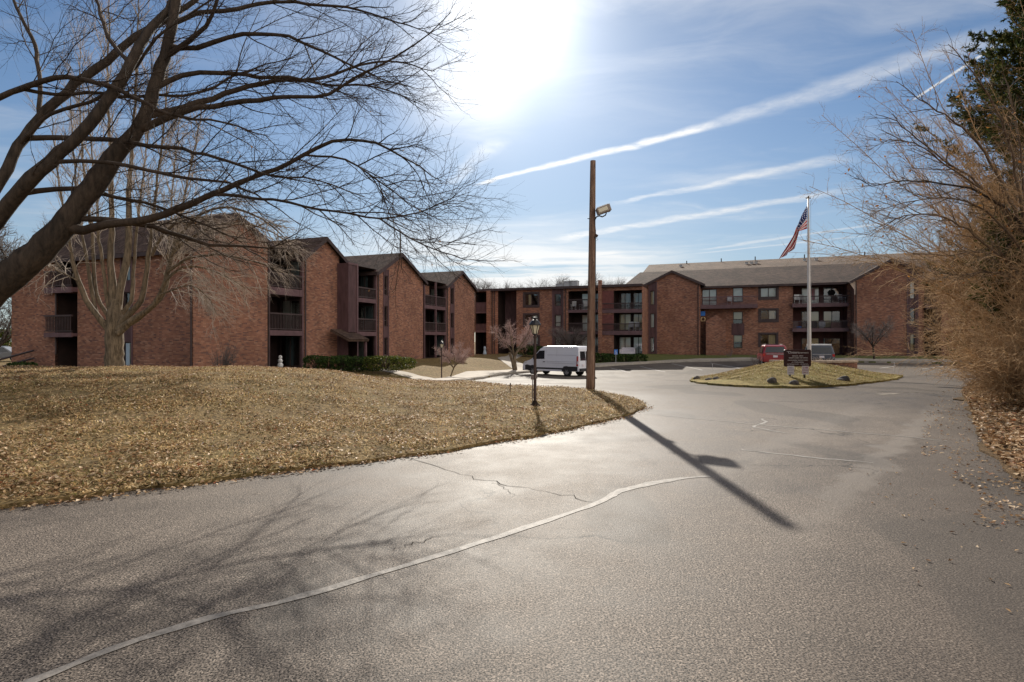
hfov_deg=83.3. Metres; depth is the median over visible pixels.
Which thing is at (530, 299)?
window
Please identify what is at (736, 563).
road
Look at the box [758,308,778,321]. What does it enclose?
window
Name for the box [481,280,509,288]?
tree
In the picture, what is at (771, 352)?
parked car
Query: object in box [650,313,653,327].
window
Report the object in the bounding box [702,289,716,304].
sliding door
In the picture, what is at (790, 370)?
sign
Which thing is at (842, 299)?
patio chair
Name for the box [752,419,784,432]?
road crack
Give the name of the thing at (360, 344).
sliding door
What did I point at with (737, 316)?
window
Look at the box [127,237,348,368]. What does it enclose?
apartment building
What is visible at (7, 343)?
hedge
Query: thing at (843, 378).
boulder
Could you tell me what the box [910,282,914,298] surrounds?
window
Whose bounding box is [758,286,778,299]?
window
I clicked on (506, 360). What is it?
path
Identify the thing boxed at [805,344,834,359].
parked car
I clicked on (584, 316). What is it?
sliding door
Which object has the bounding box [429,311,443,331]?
sliding door
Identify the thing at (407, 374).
path
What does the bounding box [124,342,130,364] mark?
window
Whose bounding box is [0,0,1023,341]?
sky
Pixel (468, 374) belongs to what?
sidewalk
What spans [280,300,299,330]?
sliding door
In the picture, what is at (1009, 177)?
tree
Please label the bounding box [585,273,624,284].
tree
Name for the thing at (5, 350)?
parked car
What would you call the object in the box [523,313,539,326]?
window
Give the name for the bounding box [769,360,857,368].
planter wall
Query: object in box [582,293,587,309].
sliding door
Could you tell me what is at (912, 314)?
window
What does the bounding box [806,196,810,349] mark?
flagpole
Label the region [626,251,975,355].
apartment building
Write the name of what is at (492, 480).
road crack
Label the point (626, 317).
sliding door
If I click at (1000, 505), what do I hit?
fallen leaves
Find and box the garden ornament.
[277,355,282,366]
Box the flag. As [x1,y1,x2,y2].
[779,207,806,258]
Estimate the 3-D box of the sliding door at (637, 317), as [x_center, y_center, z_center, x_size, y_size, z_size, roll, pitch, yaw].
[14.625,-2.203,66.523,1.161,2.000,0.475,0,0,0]
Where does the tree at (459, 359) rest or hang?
on the lawn at (428, 367)
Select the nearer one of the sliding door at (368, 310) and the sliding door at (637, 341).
the sliding door at (368, 310)
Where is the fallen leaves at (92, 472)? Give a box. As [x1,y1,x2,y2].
[0,365,645,499]
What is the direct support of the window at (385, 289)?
in the apartment building at (369, 324)
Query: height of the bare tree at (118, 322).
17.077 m
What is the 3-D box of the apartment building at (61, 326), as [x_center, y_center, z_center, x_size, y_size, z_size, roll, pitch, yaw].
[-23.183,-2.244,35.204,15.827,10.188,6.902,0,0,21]
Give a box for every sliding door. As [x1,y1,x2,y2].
[280,261,299,289]
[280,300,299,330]
[280,336,299,366]
[358,305,373,331]
[358,337,373,356]
[361,275,373,298]
[429,288,443,306]
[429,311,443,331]
[429,335,443,355]
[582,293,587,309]
[582,314,586,331]
[595,336,597,353]
[619,293,630,307]
[619,313,630,330]
[619,337,630,352]
[633,292,641,308]
[633,313,641,330]
[633,337,641,353]
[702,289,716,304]
[801,287,818,301]
[801,311,818,326]
[801,338,817,349]
[823,286,839,302]
[823,311,831,326]
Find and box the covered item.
[830,322,840,327]
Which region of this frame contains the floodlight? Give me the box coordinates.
[594,203,611,236]
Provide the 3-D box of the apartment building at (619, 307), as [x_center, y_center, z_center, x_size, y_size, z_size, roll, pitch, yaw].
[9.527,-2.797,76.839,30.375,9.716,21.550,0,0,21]
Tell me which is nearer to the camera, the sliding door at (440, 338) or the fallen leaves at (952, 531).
the fallen leaves at (952, 531)
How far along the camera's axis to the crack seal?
3.81 m
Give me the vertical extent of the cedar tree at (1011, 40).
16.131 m
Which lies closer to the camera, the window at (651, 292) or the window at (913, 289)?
the window at (913, 289)
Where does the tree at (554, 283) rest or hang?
on the terrain
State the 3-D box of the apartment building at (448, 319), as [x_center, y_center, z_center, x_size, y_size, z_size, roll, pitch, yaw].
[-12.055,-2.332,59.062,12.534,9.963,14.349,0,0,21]
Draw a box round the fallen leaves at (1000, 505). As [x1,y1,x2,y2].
[921,389,1023,524]
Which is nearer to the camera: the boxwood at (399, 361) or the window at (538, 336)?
the boxwood at (399, 361)
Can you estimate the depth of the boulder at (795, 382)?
21.00 m
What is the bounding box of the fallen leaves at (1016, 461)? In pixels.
[961,379,1023,480]
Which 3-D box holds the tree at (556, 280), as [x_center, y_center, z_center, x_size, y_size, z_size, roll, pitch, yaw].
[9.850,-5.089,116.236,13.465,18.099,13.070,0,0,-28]
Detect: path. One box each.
[340,369,434,378]
[498,354,522,368]
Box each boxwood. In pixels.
[362,355,409,370]
[387,357,416,369]
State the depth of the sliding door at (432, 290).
57.47 m
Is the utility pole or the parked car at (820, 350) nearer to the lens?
the utility pole
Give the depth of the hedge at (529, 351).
61.79 m
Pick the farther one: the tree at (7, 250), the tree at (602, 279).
the tree at (602, 279)
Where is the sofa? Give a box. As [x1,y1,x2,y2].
[620,347,635,353]
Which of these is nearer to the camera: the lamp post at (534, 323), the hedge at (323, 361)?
the lamp post at (534, 323)
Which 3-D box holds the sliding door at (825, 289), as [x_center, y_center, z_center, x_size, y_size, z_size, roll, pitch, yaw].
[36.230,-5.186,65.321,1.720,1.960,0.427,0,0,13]
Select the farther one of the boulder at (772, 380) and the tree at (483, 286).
the tree at (483, 286)
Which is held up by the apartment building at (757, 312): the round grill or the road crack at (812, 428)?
the round grill
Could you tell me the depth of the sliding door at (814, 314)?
65.87 m
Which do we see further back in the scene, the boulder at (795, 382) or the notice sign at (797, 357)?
the notice sign at (797, 357)
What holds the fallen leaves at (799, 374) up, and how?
on the island mound
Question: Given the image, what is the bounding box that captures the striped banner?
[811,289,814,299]
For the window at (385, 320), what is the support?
in the apartment building at (369, 324)
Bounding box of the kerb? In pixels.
[454,359,970,380]
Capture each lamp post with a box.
[439,341,443,377]
[529,317,540,405]
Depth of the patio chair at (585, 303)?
67.32 m
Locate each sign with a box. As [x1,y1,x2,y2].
[784,350,810,377]
[787,366,793,374]
[802,366,808,374]
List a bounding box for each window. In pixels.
[124,292,129,306]
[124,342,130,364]
[384,276,386,294]
[384,306,386,326]
[384,337,386,354]
[523,292,539,307]
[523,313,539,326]
[523,335,539,345]
[555,294,560,305]
[555,315,560,326]
[650,291,653,304]
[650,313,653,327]
[650,337,653,351]
[733,287,742,301]
[733,312,742,322]
[733,335,741,347]
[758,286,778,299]
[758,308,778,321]
[758,332,777,346]
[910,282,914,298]
[910,308,914,324]
[910,334,914,350]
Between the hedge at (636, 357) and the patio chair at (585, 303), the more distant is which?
the patio chair at (585, 303)
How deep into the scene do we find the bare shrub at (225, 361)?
28.24 m
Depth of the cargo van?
43.76 m
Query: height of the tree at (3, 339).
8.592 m
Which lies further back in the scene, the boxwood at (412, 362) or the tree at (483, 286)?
the tree at (483, 286)
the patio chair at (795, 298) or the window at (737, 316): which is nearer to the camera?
the patio chair at (795, 298)
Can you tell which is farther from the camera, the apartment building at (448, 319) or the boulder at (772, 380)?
the apartment building at (448, 319)
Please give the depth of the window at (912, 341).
59.06 m
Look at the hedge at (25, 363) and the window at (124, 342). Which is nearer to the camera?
the hedge at (25, 363)
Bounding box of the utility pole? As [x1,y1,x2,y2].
[586,160,595,389]
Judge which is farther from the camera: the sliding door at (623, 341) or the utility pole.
the sliding door at (623, 341)
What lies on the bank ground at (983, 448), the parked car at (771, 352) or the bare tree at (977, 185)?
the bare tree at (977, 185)
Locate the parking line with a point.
(888, 393)
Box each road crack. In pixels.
[404,457,591,501]
[650,414,946,440]
[742,449,872,462]
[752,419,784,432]
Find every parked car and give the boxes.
[0,345,11,360]
[757,344,786,363]
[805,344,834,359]
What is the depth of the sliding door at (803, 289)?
65.95 m
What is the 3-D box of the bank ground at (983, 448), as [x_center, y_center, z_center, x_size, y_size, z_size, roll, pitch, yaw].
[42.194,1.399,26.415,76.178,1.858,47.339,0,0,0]
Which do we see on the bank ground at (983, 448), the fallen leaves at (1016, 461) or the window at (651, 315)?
the fallen leaves at (1016, 461)
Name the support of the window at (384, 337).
in the apartment building at (369, 324)
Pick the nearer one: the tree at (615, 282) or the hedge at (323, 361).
the hedge at (323, 361)
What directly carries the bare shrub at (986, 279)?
on the bank ground at (983, 448)
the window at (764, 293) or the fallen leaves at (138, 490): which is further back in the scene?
the window at (764, 293)
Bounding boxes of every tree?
[0,0,530,317]
[0,212,52,307]
[0,299,11,346]
[19,0,320,365]
[434,342,470,376]
[470,274,492,288]
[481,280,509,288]
[488,316,538,369]
[526,273,587,286]
[537,276,603,286]
[546,325,599,345]
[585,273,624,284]
[596,277,625,284]
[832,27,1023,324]
[852,315,898,358]
[913,0,1023,180]
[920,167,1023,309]
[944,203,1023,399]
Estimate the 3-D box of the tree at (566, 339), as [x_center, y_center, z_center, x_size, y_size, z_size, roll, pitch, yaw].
[6.318,0.193,59.042,5.851,4.155,5.031,0,0,0]
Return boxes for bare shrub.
[205,336,242,365]
[750,353,761,364]
[777,94,1023,344]
[839,253,1023,406]
[856,180,1003,329]
[897,208,1022,358]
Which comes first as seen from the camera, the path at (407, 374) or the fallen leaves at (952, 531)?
the fallen leaves at (952, 531)
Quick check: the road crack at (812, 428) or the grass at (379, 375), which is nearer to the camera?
the road crack at (812, 428)
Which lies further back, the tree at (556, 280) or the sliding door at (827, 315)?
the tree at (556, 280)
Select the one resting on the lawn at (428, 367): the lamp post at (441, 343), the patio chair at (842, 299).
the lamp post at (441, 343)
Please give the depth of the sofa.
65.39 m
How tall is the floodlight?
1.174 m
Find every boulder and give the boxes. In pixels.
[767,377,776,382]
[789,380,798,384]
[837,376,849,380]
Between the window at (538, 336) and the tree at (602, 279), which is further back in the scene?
the tree at (602, 279)
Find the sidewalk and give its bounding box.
[417,357,959,380]
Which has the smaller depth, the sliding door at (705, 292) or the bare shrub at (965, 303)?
the bare shrub at (965, 303)
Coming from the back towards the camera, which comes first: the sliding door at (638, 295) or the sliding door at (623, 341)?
the sliding door at (623, 341)
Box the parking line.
[878,393,899,394]
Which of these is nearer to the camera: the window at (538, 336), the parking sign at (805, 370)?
the parking sign at (805, 370)
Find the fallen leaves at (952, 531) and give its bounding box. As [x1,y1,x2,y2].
[849,459,1017,611]
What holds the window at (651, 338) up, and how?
in the apartment building at (757, 312)
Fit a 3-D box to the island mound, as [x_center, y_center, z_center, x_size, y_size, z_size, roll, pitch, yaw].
[12.927,1.741,29.297,10.264,1.381,17.672,0,0,44]
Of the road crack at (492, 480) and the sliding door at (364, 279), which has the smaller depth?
the road crack at (492, 480)
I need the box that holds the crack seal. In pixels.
[21,476,710,681]
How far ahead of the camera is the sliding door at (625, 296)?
67.07 m
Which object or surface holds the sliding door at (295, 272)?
in the apartment building at (302, 324)
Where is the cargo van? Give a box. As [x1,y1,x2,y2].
[523,346,586,375]
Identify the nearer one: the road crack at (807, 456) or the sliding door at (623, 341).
the road crack at (807, 456)
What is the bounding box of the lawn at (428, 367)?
[0,354,960,508]
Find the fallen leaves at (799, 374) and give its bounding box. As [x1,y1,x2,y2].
[692,360,902,384]
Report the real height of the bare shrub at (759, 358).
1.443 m
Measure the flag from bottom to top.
2.980 m
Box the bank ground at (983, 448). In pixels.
[953,387,1023,481]
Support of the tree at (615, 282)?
on the terrain
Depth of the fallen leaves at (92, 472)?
10.61 m
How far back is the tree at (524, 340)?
48.91 m
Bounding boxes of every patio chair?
[583,301,587,309]
[794,294,799,303]
[838,294,845,302]
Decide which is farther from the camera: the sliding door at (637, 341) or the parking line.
the sliding door at (637, 341)
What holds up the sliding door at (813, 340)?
in the apartment building at (757, 312)
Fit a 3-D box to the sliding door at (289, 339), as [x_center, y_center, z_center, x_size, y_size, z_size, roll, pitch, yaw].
[-14.972,0.685,38.941,1.637,2.070,0.354,0,0,12]
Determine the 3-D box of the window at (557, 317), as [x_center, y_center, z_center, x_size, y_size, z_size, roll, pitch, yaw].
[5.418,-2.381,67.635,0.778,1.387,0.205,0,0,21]
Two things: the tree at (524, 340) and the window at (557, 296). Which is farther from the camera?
the window at (557, 296)
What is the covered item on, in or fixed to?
on the apartment building at (757, 312)
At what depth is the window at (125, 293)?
32.40 m
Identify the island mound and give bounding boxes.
[690,362,902,388]
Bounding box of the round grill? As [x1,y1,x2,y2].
[829,289,834,302]
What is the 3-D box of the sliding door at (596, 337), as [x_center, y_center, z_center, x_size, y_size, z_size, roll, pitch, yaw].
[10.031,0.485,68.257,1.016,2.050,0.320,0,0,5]
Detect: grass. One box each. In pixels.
[352,371,409,378]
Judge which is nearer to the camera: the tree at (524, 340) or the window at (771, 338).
the tree at (524, 340)
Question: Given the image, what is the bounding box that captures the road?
[0,361,1023,681]
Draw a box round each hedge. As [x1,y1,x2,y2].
[0,329,11,346]
[6,361,37,365]
[302,355,379,371]
[515,345,543,355]
[595,353,647,362]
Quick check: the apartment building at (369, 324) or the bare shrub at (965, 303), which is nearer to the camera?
the bare shrub at (965, 303)
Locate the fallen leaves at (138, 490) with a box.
[2,405,654,510]
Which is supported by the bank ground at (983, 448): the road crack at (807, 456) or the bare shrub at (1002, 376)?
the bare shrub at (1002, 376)
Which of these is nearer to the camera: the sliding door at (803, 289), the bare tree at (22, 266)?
the bare tree at (22, 266)
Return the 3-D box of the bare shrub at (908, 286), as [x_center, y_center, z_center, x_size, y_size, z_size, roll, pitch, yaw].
[17.762,-2.588,21.311,8.521,8.201,11.533,0,0,40]
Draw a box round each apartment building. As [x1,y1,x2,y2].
[0,213,274,366]
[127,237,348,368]
[330,253,427,368]
[421,271,478,357]
[475,280,647,355]
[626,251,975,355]
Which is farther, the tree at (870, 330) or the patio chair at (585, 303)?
the patio chair at (585, 303)
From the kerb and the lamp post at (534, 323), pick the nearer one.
the lamp post at (534, 323)
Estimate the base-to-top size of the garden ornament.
0.868 m
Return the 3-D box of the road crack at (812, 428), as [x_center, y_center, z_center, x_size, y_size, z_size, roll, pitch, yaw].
[5.091,1.646,11.219,5.413,0.001,0.174,0,0,39]

